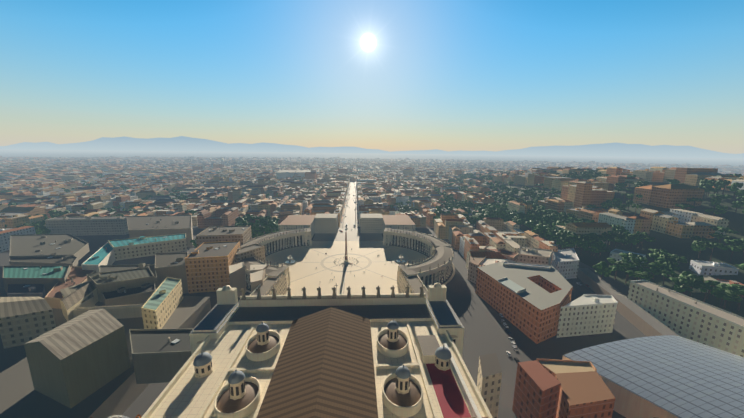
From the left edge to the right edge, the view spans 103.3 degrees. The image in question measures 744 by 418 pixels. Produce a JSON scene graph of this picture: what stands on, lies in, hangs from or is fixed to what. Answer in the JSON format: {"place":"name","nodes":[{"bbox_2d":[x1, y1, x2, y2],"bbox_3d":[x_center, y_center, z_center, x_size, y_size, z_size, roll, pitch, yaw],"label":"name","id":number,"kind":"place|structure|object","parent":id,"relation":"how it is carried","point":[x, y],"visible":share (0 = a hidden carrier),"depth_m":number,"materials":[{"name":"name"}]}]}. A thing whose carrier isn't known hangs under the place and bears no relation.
{"place":"outdoors","nodes":[
{"label":"outdoors","id":0,"kind":"place"},
{"bbox_2d":[0,287,210,417],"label":"vatican hill ground","id":1,"kind":"structure","parent":0,"point":[20,397],"depth_m":138.56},
{"bbox_2d":[312,182,382,240],"bbox_3d":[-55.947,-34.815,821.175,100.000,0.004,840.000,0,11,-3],"label":"avenue","id":2,"kind":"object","parent":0,"point":[354,234],"depth_m":452.37,"materials":[{"name":"beige stone"}]},
{"bbox_2d":[246,240,454,294],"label":"piazza paving","id":3,"kind":"structure","parent":0,"point":[377,264],"depth_m":319.51,"materials":[{"name":"beige stone"}]},
{"bbox_2d":[234,225,453,299],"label":"colonnades","id":4,"kind":"object","parent":3,"relation":"on","point":[434,267],"visible":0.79,"depth_m":291.07,"materials":[{"name":"beige stone"}]},
{"bbox_2d":[334,232,356,266],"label":"obelisk","id":5,"kind":"object","parent":3,"relation":"on","point":[346,260],"visible":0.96,"depth_m":327.18,"materials":[{"name":"beige stone"}]},
{"bbox_2d":[284,255,406,264],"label":"fountains","id":6,"kind":"object","parent":3,"relation":"on","point":[399,261],"visible":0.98,"depth_m":328.54,"materials":[{"name":"grey stone"}]},
{"bbox_2d":[0,149,743,417],"bbox_3d":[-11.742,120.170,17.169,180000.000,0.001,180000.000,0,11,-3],"label":"ground","id":7,"kind":"structure","parent":0,"point":[485,332],"depth_m":258.38,"materials":[{"name":"grey asphalt"}]},
{"bbox_2d":[0,215,267,407],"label":"buildings","id":8,"kind":"structure","parent":7,"relation":"on","point":[79,355],"depth_m":210.68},
{"bbox_2d":[141,283,492,417],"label":"basilica","id":9,"kind":"structure","parent":7,"relation":"on","point":[227,369],"depth_m":112.56,"materials":[{"name":"stone"}]},
{"bbox_2d":[257,307,377,417],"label":"pitched roof","id":10,"kind":"structure","parent":9,"relation":"on","point":[324,367],"depth_m":95.31,"materials":[{"name":"tile"}]},
{"bbox_2d":[426,363,470,417],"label":"red roof section","id":11,"kind":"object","parent":9,"relation":"on","point":[452,403],"depth_m":95.31,"materials":[{"name":"red"}]},
{"bbox_2d":[0,197,650,251],"bbox_3d":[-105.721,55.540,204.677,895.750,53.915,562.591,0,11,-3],"label":"blocks","id":12,"kind":"structure","parent":7,"relation":"on","point":[604,219],"depth_m":373.36,"materials":[{"name":"brown"}]},
{"bbox_2d":[279,175,415,239],"bbox_3d":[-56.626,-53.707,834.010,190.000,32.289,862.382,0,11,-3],"label":"avenue buildings","id":13,"kind":"structure","parent":7,"relation":"on","point":[331,222],"depth_m":467.09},
{"bbox_2d":[0,156,743,238],"bbox_3d":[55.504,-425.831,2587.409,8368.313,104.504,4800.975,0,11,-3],"label":"city blocks","id":14,"kind":"structure","parent":7,"relation":"on","point":[252,181],"depth_m":758.00,"materials":[{"name":"brown"}]},
{"bbox_2d":[0,171,743,310],"bbox_3d":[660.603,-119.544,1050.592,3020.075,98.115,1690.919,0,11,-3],"label":"trees","id":15,"kind":"object","parent":7,"relation":"on","point":[541,221],"visible":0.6,"depth_m":346.33,"materials":[{"name":"green plant"}]},
{"bbox_2d":[0,161,743,261],"bbox_3d":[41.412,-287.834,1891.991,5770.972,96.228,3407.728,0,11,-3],"label":"city trees","id":16,"kind":"object","parent":7,"relation":"on","point":[698,245],"visible":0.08,"depth_m":503.00,"materials":[{"name":"green plant"}]},
{"bbox_2d":[95,156,715,185],"bbox_3d":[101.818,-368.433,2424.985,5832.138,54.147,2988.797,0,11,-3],"label":"distant buildings","id":17,"kind":"structure","parent":7,"relation":"on","point":[296,174],"depth_m":1233.39,"materials":[{"name":"beige"}]},
{"bbox_2d":[339,183,588,362],"bbox_3d":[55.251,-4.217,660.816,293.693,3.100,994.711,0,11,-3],"label":"cars","id":18,"kind":"object","parent":7,"relation":"on","point":[514,346],"visible":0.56,"depth_m":202.62,"materials":[{"name":"grey metal"}]},
{"bbox_2d":[434,213,743,417],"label":"buildings","id":19,"kind":"structure","parent":7,"relation":"on","point":[517,276],"depth_m":204.28,"materials":[{"name":"beige paint"}]},
{"bbox_2d":[0,136,743,157],"bbox_3d":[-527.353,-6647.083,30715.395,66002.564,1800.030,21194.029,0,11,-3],"label":"mountains","id":20,"kind":"structure","parent":0,"point":[184,143],"depth_m":32684.54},
{"bbox_2d":[0,0,743,153],"label":"sky","id":21,"kind":"structure","parent":0,"point":[386,75],"materials":[{"name":"blue"}]},
{"bbox_2d":[463,177,743,316],"bbox_3d":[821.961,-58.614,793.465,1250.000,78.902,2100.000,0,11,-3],"label":"trees","id":22,"kind":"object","parent":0,"point":[677,246],"depth_m":313.37,"materials":[{"name":"green plant"}]},
{"bbox_2d":[562,356,678,417],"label":"audience hall walls","id":23,"kind":"structure","parent":0,"point":[628,404],"depth_m":136.49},
{"bbox_2d":[563,335,743,417],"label":"curved hall roof","id":24,"kind":"structure","parent":23,"relation":"on","point":[679,377],"depth_m":144.42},
{"bbox_3d":[-10.519,20.056,-2.057,50.947,30.456,50.947,0,11,-3],"label":"dome","id":25,"kind":"object","parent":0,"visible":0},
{"bbox_2d":[107,415,128,417],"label":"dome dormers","id":26,"kind":"object","parent":25,"relation":"on","point":[117,416],"visible":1,"depth_m":15.75,"materials":[{"name":"white stone"}]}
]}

